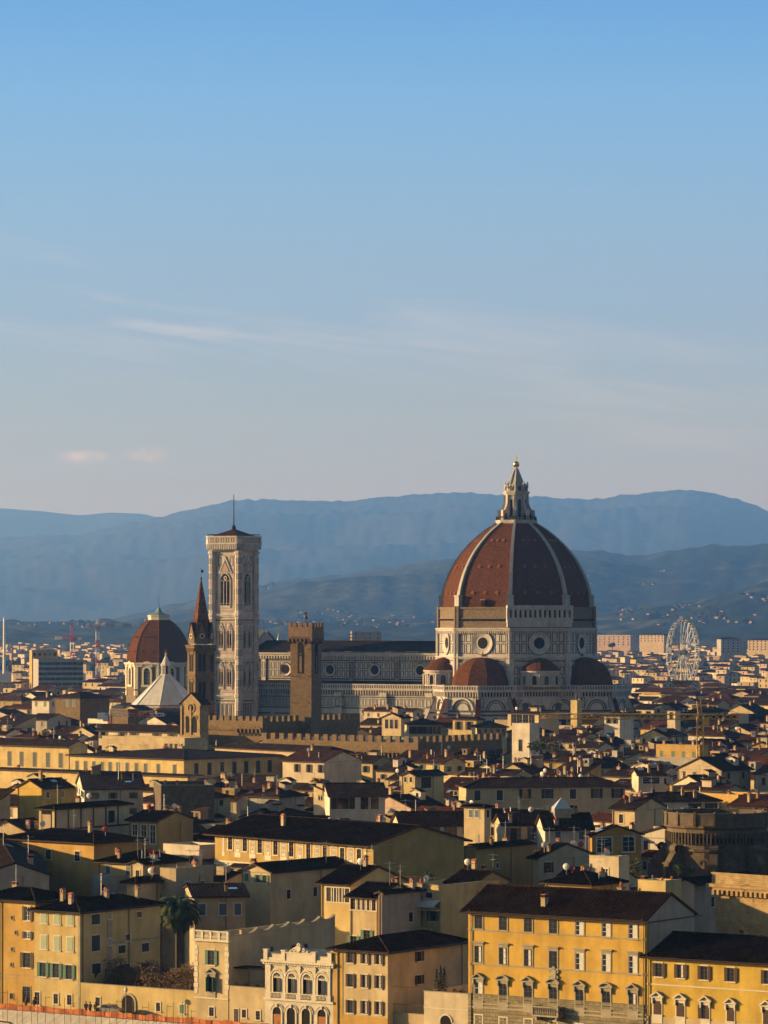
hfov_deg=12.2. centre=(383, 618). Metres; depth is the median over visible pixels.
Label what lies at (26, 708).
house
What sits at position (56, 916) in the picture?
window
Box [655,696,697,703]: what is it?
house
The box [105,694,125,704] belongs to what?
house
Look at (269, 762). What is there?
window
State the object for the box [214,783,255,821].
house
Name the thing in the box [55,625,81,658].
tower crane
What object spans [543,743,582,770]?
house
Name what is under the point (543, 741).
shrub
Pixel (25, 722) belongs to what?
house
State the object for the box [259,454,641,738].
cathedral
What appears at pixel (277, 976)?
arched window
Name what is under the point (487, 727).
house
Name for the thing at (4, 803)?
house
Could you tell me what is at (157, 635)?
domed chapel
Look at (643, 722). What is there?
house
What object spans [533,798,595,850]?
house
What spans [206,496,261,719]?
bell tower
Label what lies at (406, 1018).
terrace house
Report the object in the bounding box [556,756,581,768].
house
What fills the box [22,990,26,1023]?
scaffold pole
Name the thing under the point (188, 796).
stone house
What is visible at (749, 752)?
house
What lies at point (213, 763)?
palazzo
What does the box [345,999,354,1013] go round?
window
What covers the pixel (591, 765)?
house
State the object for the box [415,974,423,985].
window
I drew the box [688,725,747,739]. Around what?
house
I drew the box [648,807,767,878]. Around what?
stone apse
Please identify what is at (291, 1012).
arched door
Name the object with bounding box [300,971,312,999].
arched window
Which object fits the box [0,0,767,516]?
sky
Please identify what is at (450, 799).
house
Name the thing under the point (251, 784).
house
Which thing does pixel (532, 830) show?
window
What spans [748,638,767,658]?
apartment block
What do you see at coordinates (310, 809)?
house
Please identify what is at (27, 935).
window
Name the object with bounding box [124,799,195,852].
house
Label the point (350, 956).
window
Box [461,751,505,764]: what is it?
house
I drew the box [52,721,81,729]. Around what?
house
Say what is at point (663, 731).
house
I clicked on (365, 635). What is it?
apartment block
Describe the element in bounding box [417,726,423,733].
window
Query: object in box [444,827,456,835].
window
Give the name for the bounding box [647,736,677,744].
house
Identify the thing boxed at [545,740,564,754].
shrub
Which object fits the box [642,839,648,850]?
window
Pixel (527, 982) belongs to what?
window
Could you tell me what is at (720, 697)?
house
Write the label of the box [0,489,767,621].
mountain
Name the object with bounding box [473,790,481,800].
window
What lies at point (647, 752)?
house
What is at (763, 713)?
house
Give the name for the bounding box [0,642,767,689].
distant suburb
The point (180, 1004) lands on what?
window
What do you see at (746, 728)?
house
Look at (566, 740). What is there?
house
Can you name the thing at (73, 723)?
house
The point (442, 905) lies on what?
house
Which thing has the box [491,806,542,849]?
house
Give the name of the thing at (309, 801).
house
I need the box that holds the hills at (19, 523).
[0,508,154,536]
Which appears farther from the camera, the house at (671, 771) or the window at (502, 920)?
the house at (671, 771)
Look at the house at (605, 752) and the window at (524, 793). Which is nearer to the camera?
the window at (524, 793)
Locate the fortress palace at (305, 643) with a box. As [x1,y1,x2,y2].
[209,612,359,748]
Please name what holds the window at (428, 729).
in the house at (421, 725)
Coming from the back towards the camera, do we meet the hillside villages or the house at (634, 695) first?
the hillside villages
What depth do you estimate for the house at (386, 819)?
664.73 m
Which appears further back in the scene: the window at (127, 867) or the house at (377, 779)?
the house at (377, 779)
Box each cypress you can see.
[433,969,440,990]
[437,965,442,990]
[441,967,447,991]
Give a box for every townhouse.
[0,866,79,1005]
[27,875,166,1008]
[325,929,467,1023]
[638,929,767,1023]
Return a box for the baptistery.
[131,653,186,710]
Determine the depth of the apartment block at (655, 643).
4710.82 m
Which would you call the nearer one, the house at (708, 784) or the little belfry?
the house at (708, 784)
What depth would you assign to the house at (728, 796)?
762.77 m
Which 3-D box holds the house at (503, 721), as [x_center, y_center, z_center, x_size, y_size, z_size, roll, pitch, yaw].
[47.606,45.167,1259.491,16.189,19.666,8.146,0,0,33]
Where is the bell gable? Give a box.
[178,692,211,749]
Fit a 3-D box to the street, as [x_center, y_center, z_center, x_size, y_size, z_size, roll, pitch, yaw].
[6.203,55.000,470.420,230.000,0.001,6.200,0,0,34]
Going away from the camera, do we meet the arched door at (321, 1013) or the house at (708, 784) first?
the arched door at (321, 1013)
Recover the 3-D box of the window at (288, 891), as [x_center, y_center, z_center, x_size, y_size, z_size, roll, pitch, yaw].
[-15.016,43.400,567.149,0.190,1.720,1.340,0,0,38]
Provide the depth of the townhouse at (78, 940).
509.76 m
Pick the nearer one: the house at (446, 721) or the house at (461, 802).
the house at (461, 802)
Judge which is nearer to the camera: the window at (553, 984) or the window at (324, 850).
the window at (553, 984)
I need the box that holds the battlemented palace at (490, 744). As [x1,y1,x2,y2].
[262,733,502,758]
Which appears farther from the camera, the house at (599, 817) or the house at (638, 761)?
the house at (638, 761)
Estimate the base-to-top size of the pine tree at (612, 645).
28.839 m
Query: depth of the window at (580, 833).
637.92 m
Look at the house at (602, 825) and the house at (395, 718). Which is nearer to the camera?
the house at (602, 825)
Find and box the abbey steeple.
[185,570,216,719]
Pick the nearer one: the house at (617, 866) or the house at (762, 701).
the house at (617, 866)
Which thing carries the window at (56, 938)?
in the townhouse at (78, 940)
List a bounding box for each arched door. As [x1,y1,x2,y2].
[270,1003,283,1023]
[284,1004,297,1023]
[299,1005,312,1023]
[315,1006,328,1023]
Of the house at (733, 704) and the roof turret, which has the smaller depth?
the roof turret
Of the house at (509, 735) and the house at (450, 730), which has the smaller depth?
the house at (509, 735)
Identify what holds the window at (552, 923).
in the palazzo at (573, 952)
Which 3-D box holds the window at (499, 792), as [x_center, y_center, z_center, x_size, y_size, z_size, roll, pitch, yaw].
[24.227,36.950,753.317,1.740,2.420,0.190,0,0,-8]
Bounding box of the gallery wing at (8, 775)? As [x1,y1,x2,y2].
[0,767,203,788]
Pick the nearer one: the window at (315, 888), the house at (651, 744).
the window at (315, 888)
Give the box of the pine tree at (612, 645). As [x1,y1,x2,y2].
[607,643,615,656]
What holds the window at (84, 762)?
in the palazzo at (213, 763)
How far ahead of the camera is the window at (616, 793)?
756.81 m
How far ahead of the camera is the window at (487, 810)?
633.57 m
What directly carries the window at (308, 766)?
in the house at (304, 766)
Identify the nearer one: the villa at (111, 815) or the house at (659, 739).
the villa at (111, 815)
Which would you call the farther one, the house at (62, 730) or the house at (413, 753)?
the house at (62, 730)
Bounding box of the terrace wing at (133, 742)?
[102,735,205,749]
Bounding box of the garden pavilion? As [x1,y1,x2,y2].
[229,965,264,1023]
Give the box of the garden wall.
[79,975,194,1017]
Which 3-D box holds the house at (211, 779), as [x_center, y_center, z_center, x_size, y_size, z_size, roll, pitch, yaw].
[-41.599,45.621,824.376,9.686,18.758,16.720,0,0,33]
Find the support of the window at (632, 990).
in the palazzo at (573, 952)
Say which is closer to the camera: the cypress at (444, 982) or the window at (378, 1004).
the cypress at (444, 982)
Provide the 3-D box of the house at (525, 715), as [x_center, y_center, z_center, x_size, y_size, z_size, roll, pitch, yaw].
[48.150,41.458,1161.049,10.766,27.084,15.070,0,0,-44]
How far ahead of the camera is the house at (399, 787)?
857.36 m
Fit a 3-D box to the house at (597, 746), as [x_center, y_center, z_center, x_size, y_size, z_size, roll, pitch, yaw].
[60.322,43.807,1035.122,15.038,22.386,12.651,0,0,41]
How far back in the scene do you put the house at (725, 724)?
1218.95 m
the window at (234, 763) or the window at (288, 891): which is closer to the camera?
the window at (288, 891)
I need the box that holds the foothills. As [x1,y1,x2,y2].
[0,582,767,648]
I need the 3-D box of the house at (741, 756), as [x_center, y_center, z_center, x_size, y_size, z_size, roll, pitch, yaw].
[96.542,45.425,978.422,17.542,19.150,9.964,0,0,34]
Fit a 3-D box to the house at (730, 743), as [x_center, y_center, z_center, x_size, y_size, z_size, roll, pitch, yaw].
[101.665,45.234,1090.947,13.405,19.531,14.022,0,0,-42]
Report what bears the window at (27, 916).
in the townhouse at (17, 901)
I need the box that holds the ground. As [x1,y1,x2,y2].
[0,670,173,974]
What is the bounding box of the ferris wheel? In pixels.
[666,618,699,680]
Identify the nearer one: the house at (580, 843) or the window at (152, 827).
the house at (580, 843)
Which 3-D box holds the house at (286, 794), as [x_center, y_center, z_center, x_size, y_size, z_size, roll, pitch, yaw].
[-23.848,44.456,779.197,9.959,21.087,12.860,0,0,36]
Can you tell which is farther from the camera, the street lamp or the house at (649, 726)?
the house at (649, 726)
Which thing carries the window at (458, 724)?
in the house at (461, 724)
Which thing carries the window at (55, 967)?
in the townhouse at (78, 940)
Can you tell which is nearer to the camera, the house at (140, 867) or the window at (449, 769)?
the house at (140, 867)
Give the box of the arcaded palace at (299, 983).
[261,943,334,1023]
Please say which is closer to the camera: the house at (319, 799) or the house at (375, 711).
the house at (319, 799)
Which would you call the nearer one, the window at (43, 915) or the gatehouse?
the gatehouse
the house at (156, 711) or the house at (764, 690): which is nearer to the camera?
the house at (156, 711)
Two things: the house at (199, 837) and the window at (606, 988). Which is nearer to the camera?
the window at (606, 988)
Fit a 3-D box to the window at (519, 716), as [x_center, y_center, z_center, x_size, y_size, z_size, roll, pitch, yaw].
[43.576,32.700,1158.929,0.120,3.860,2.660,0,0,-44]
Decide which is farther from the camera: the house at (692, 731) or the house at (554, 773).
the house at (692, 731)
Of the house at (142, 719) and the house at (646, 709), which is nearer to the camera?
the house at (142, 719)
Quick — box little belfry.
[664,707,682,731]
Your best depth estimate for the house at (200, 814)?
713.73 m
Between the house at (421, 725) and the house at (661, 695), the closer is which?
the house at (421, 725)
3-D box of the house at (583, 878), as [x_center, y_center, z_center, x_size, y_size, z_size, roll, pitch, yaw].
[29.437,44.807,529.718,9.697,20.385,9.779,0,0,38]
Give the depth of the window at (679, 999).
452.02 m
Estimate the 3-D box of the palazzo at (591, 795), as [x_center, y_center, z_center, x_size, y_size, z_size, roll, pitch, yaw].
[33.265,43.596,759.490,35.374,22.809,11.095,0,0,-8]
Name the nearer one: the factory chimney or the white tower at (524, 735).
the white tower at (524, 735)
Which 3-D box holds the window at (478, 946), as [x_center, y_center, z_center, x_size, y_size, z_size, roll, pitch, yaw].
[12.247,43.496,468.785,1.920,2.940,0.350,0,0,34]
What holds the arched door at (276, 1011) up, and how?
in the arcaded palace at (299, 983)
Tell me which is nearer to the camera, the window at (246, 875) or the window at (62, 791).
the window at (246, 875)
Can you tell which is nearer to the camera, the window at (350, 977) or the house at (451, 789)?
the window at (350, 977)
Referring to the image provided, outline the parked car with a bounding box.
[97,1003,124,1012]
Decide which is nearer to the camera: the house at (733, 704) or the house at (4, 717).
the house at (4, 717)
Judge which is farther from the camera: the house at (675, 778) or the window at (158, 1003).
the house at (675, 778)
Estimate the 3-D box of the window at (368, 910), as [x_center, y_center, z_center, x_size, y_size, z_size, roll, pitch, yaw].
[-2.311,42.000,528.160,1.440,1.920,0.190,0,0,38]
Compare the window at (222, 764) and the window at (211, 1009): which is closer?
the window at (211, 1009)
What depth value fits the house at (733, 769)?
852.70 m
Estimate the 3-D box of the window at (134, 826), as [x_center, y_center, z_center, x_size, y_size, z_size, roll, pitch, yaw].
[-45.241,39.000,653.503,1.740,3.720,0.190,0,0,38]
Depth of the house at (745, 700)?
1682.36 m
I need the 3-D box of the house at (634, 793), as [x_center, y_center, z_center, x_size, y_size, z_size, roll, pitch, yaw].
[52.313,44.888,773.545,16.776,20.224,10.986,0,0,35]
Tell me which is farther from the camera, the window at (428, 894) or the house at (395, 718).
the house at (395, 718)
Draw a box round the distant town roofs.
[0,679,758,696]
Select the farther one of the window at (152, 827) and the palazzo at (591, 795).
the palazzo at (591, 795)
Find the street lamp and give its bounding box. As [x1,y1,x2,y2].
[124,987,127,1013]
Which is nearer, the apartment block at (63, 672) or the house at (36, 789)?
the house at (36, 789)
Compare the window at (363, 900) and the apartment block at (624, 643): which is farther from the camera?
the apartment block at (624, 643)
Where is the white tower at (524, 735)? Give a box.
[512,723,538,761]
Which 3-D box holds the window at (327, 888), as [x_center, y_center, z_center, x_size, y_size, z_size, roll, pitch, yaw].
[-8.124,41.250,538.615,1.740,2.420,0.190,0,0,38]
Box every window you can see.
[7,751,11,765]
[9,993,13,999]
[19,751,23,766]
[20,951,33,968]
[21,986,30,1003]
[22,905,32,921]
[22,930,32,939]
[32,752,36,766]
[34,991,40,1005]
[37,961,48,977]
[39,912,47,924]
[39,934,47,949]
[44,849,51,859]
[45,791,49,798]
[46,752,49,767]
[50,962,61,978]
[52,913,60,925]
[52,935,60,951]
[52,993,58,1004]
[58,753,62,767]
[61,790,64,797]
[63,964,74,980]
[65,914,73,926]
[65,936,73,952]
[65,993,72,1005]
[73,850,80,861]
[75,760,78,769]
[83,761,86,769]
[90,792,98,798]
[91,913,100,925]
[91,934,100,952]
[91,962,101,974]
[95,996,100,1006]
[99,731,107,738]
[100,761,103,770]
[105,864,110,874]
[108,762,111,770]
[108,792,116,798]
[117,944,126,954]
[124,933,131,941]
[125,762,128,770]
[125,865,129,875]
[129,792,137,798]
[129,808,136,814]
[131,823,137,836]
[134,763,137,770]
[135,869,139,875]
[135,910,142,918]
[140,824,147,843]
[141,942,149,952]
[143,763,146,771]
[149,824,156,844]
[154,1001,161,1012]
[156,763,159,772]
[167,733,176,736]
[172,764,176,773]
[178,1003,184,1014]
[187,854,193,864]
[194,763,198,773]
[198,903,206,915]
[204,968,216,999]
[205,949,216,965]
[207,762,211,775]
[207,1006,214,1017]
[218,903,226,915]
[220,762,224,774]
[227,837,232,850]
[232,761,236,773]
[233,902,242,915]
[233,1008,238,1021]
[240,1008,247,1018]
[241,838,247,852]
[243,872,249,881]
[244,761,248,773]
[254,874,260,883]
[254,1010,261,1020]
[256,760,259,772]
[256,839,262,853]
[261,874,268,883]
[267,760,271,772]
[270,969,282,997]
[272,840,278,855]
[284,970,297,998]
[286,888,291,899]
[288,841,294,857]
[294,764,299,771]
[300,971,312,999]
[305,843,310,857]
[306,764,311,772]
[312,886,317,896]
[315,971,327,1000]
[318,764,323,772]
[318,795,322,800]
[322,845,327,856]
[325,886,333,902]
[331,797,354,809]
[331,887,339,902]
[336,887,344,902]
[339,846,344,861]
[342,887,349,903]
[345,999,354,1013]
[346,952,354,963]
[346,973,354,987]
[347,935,359,941]
[351,898,357,910]
[354,899,361,910]
[356,848,361,863]
[359,797,370,809]
[360,899,366,910]
[360,953,369,964]
[360,973,369,988]
[360,999,369,1014]
[361,929,372,938]
[362,765,368,772]
[365,899,371,911]
[368,797,379,809]
[369,899,376,911]
[374,954,383,965]
[374,974,383,989]
[374,1000,383,1015]
[380,774,385,779]
[385,719,387,728]
[389,719,392,728]
[394,719,397,728]
[408,911,413,922]
[409,726,416,733]
[415,950,423,962]
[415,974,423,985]
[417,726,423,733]
[420,776,431,788]
[424,726,431,733]
[424,891,433,898]
[426,908,438,922]
[433,726,440,733]
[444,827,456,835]
[446,766,451,771]
[455,721,461,729]
[465,721,472,729]
[467,809,473,817]
[471,941,484,963]
[471,972,484,1008]
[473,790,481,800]
[473,809,479,818]
[473,914,483,929]
[474,1014,482,1023]
[486,809,490,818]
[495,975,509,1010]
[496,789,503,800]
[496,943,508,965]
[497,916,508,931]
[502,729,505,736]
[506,827,520,839]
[511,714,516,725]
[517,714,521,721]
[518,739,522,751]
[519,788,530,798]
[519,976,534,1012]
[521,944,534,967]
[522,714,528,722]
[522,917,532,932]
[528,827,535,840]
[529,715,534,722]
[542,788,552,798]
[544,861,553,873]
[545,978,559,1013]
[546,946,559,969]
[547,919,557,934]
[554,831,561,839]
[569,788,576,799]
[571,980,586,1016]
[572,948,585,971]
[574,920,584,936]
[578,831,584,839]
[591,788,602,798]
[596,837,613,853]
[597,982,613,1017]
[599,949,612,973]
[600,921,611,938]
[603,867,608,875]
[611,788,622,798]
[612,717,617,723]
[618,813,623,823]
[621,836,635,852]
[625,951,639,975]
[625,983,639,1019]
[627,923,637,939]
[642,776,660,784]
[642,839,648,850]
[649,991,664,1023]
[652,962,664,977]
[672,993,687,1023]
[674,963,686,979]
[689,802,700,808]
[697,965,710,980]
[698,995,711,1023]
[705,802,716,807]
[710,895,715,907]
[722,997,736,1023]
[724,966,737,982]
[741,771,744,778]
[759,1000,767,1023]
[761,777,765,785]
[761,969,767,984]
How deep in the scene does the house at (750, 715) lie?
1369.73 m
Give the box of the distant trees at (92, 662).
[0,568,764,671]
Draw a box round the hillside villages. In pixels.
[17,570,765,627]
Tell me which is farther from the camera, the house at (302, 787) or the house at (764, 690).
the house at (764, 690)
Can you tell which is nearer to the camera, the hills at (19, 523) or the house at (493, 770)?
the house at (493, 770)
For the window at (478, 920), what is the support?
in the palazzo at (573, 952)
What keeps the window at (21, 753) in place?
in the palazzo at (39, 753)
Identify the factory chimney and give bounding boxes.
[3,617,5,673]
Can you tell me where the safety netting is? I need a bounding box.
[0,1003,268,1023]
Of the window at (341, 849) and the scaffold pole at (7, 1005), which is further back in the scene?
the window at (341, 849)
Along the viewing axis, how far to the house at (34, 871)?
556.90 m
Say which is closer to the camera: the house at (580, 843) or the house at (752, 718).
the house at (580, 843)
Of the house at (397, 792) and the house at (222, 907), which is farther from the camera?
the house at (397, 792)
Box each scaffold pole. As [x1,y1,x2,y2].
[7,990,7,1020]
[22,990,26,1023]
[31,994,37,1023]
[45,996,50,1023]
[95,997,98,1023]
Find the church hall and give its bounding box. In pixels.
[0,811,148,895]
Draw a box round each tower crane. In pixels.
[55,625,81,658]
[85,620,139,677]
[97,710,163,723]
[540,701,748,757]
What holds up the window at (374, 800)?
in the villa at (363, 801)
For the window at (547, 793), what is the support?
in the palazzo at (591, 795)
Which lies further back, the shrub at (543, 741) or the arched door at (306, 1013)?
the shrub at (543, 741)
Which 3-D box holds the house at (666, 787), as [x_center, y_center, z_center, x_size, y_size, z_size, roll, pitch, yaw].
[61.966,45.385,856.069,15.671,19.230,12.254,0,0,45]
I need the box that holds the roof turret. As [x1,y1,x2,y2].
[460,803,494,845]
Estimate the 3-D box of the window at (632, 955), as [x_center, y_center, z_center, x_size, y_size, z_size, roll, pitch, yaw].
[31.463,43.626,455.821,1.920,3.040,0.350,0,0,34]
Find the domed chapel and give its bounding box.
[124,608,187,702]
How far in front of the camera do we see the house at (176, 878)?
563.90 m
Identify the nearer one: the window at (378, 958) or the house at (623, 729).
the window at (378, 958)
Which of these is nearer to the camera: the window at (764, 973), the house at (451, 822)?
the window at (764, 973)
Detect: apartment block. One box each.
[29,650,57,688]
[33,658,82,687]
[350,631,380,651]
[597,635,635,655]
[639,633,667,653]
[717,637,739,660]
[740,641,746,654]
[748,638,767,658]
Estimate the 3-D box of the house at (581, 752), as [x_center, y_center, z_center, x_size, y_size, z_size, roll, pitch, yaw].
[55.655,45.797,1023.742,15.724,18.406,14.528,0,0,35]
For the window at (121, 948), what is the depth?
513.58 m
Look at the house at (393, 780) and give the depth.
881.03 m
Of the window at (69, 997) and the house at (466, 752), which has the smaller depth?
the window at (69, 997)
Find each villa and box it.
[34,785,133,834]
[191,914,335,1020]
[323,782,388,820]
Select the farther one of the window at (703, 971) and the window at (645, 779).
the window at (645, 779)
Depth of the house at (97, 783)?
756.83 m
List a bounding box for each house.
[0,691,12,695]
[0,695,31,707]
[0,709,25,717]
[0,713,38,731]
[0,715,9,720]
[0,718,24,737]
[0,788,14,821]
[0,817,38,834]
[0,824,52,889]
[6,704,31,713]
[6,779,24,793]
[10,794,17,818]
[11,728,65,739]
[14,768,75,819]
[24,690,54,698]
[30,692,57,713]
[35,727,60,738]
[36,713,72,730]
[42,728,73,734]
[46,777,75,802]
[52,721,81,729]
[53,692,111,721]
[59,731,88,742]
[68,723,101,736]
[71,720,79,725]
[75,763,145,814]
[75,890,123,896]
[83,735,98,744]
[87,741,101,752]
[88,718,109,724]
[91,834,192,895]
[93,739,117,752]
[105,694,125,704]
[109,695,125,704]
[109,704,123,715]
[110,709,138,723]
[119,855,164,966]
[123,705,152,714]
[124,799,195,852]
[125,844,175,877]
[139,715,148,723]
[143,780,158,796]
[143,794,153,808]
[144,710,166,718]
[147,715,179,724]
[150,780,234,822]
[154,780,213,820]
[158,708,179,715]
[159,850,213,969]
[161,805,222,823]
[163,741,187,748]
[163,842,214,869]
[167,722,179,724]
[175,810,205,841]
[181,871,250,971]
[193,824,222,842]
[195,776,233,787]
[200,818,230,828]
[212,742,353,757]
[213,813,329,856]
[213,863,249,882]
[214,772,231,781]
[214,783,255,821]
[216,777,240,787]
[222,770,271,782]
[235,776,278,787]
[237,847,344,927]
[238,794,282,818]
[240,781,308,815]
[249,777,308,791]
[261,803,313,814]
[279,744,363,783]
[293,778,331,796]
[304,782,314,807]
[305,806,313,812]
[309,780,330,814]
[315,846,407,944]
[344,861,406,941]
[351,745,391,781]
[357,778,388,790]
[358,727,381,735]
[358,728,374,735]
[360,716,381,727]
[361,703,424,720]
[373,756,418,787]
[374,866,443,934]
[376,807,392,821]
[380,706,412,736]
[385,760,436,788]
[385,787,447,814]
[387,791,401,793]
[387,800,415,814]
[389,805,463,836]
[393,765,485,790]
[393,986,423,1023]
[398,769,447,803]
[399,749,457,757]
[402,714,443,737]
[402,876,499,937]
[411,749,466,774]
[414,801,467,810]
[435,717,452,737]
[443,859,510,883]
[444,777,479,804]
[444,796,458,806]
[445,726,452,734]
[447,746,491,758]
[450,712,485,737]
[455,800,472,806]
[459,757,521,776]
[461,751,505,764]
[462,803,549,841]
[463,764,523,776]
[464,821,536,884]
[465,751,485,770]
[469,721,508,755]
[477,773,514,777]
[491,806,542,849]
[495,719,507,730]
[495,742,552,766]
[501,749,553,776]
[505,705,561,734]
[507,716,553,752]
[526,827,597,885]
[532,759,595,776]
[532,827,583,853]
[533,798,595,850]
[539,726,595,753]
[539,863,628,888]
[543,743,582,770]
[547,769,567,776]
[555,864,639,890]
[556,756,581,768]
[557,747,591,755]
[559,725,576,734]
[559,725,584,727]
[559,758,604,776]
[562,725,600,738]
[568,723,603,734]
[569,738,614,751]
[579,747,630,777]
[582,714,603,727]
[582,749,613,757]
[584,822,644,878]
[589,839,629,889]
[591,801,617,824]
[591,821,628,831]
[592,732,624,746]
[600,762,670,784]
[601,702,635,739]
[602,744,643,765]
[607,791,668,831]
[614,735,660,749]
[615,770,669,791]
[620,781,650,795]
[625,743,655,756]
[629,694,638,697]
[629,698,640,707]
[629,756,664,767]
[629,763,666,791]
[633,737,639,744]
[633,755,677,783]
[634,696,660,703]
[635,703,659,723]
[635,710,645,725]
[637,725,688,743]
[637,875,681,899]
[638,721,686,733]
[639,694,670,697]
[641,687,683,693]
[641,749,699,768]
[641,806,690,877]
[642,780,722,808]
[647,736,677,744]
[650,700,689,721]
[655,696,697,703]
[656,738,707,757]
[659,692,689,695]
[666,712,701,721]
[669,765,732,791]
[669,773,702,791]
[670,774,677,782]
[674,755,754,790]
[677,740,727,746]
[677,777,747,791]
[679,691,709,699]
[681,720,700,739]
[682,870,753,932]
[684,702,705,709]
[686,728,716,739]
[688,703,729,715]
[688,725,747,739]
[689,740,730,752]
[697,697,730,709]
[698,718,740,729]
[700,781,767,807]
[701,738,721,740]
[702,715,729,718]
[704,693,741,699]
[708,749,746,756]
[709,695,732,698]
[712,736,745,748]
[716,699,743,703]
[722,717,738,721]
[726,791,767,809]
[727,724,762,734]
[727,745,767,756]
[728,701,764,713]
[728,702,738,708]
[728,713,755,717]
[728,750,751,762]
[730,690,754,696]
[736,725,767,746]
[739,697,759,703]
[744,691,767,696]
[744,755,767,788]
[745,788,767,792]
[746,737,767,747]
[748,696,767,708]
[749,717,765,720]
[749,720,765,725]
[749,726,767,734]
[751,765,767,790]
[753,709,767,718]
[754,688,767,692]
[758,715,767,729]
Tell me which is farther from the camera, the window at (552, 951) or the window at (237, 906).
the window at (237, 906)
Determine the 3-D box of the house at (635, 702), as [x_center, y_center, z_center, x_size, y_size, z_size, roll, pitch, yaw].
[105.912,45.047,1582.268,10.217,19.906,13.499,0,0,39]
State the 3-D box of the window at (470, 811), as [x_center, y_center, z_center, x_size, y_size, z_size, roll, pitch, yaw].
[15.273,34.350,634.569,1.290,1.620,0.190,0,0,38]
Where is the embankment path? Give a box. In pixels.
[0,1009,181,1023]
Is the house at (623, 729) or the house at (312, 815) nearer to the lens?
the house at (312, 815)
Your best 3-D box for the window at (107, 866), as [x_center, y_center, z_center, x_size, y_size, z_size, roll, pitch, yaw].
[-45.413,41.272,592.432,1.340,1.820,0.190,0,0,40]
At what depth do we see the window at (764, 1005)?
445.23 m
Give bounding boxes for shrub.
[424,871,432,880]
[527,741,544,753]
[535,738,548,748]
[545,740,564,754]
[629,857,641,876]
[673,864,684,875]
[687,866,695,876]
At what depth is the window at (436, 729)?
1111.41 m
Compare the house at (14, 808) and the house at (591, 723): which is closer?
the house at (14, 808)
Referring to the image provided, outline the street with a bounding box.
[8,1005,253,1023]
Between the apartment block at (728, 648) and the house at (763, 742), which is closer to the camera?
the house at (763, 742)
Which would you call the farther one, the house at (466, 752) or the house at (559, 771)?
the house at (466, 752)
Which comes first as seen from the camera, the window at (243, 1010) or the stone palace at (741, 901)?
the window at (243, 1010)
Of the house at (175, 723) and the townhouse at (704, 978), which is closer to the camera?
the townhouse at (704, 978)
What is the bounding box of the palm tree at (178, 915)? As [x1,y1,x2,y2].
[159,896,202,969]
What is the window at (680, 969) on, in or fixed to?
in the townhouse at (704, 978)
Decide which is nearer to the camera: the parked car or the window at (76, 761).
the parked car
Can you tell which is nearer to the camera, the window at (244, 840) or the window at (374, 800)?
the window at (244, 840)
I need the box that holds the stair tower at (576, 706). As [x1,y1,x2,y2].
[571,693,581,727]
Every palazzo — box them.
[0,738,90,768]
[65,748,284,778]
[95,723,179,745]
[202,813,472,882]
[455,772,628,814]
[459,882,702,1023]
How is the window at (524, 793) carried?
in the palazzo at (591, 795)
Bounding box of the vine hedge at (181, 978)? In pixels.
[102,957,194,989]
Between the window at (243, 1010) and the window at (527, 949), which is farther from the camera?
the window at (243, 1010)
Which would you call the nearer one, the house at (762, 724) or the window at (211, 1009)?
the window at (211, 1009)
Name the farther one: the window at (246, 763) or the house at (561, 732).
the house at (561, 732)
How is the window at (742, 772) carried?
in the house at (733, 769)
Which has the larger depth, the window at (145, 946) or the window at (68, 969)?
the window at (145, 946)
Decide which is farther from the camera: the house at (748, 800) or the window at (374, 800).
the window at (374, 800)
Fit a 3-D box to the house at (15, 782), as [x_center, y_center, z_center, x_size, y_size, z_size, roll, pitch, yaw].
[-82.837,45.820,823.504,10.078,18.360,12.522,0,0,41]
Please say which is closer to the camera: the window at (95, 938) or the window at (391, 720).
the window at (95, 938)
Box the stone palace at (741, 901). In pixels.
[706,872,767,935]
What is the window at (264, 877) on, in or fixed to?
in the house at (282, 891)
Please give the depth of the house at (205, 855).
620.25 m
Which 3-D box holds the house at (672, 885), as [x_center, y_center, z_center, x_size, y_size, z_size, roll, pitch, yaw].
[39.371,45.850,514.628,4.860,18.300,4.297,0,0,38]
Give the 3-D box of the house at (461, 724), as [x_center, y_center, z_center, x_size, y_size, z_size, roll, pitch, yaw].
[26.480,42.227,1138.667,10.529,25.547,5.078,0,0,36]
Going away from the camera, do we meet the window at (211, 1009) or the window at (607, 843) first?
the window at (211, 1009)
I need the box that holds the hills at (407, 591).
[37,543,767,621]
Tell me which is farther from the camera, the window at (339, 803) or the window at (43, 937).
the window at (339, 803)
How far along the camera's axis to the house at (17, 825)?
668.77 m
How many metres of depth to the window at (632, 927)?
455.90 m
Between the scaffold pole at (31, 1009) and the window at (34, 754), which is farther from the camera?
the window at (34, 754)
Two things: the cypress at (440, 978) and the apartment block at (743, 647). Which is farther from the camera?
the apartment block at (743, 647)
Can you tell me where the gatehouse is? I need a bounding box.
[423,984,467,1023]
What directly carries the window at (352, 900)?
in the house at (364, 910)
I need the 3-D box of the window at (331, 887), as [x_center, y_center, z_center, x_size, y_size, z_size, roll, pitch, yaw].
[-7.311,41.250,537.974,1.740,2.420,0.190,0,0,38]

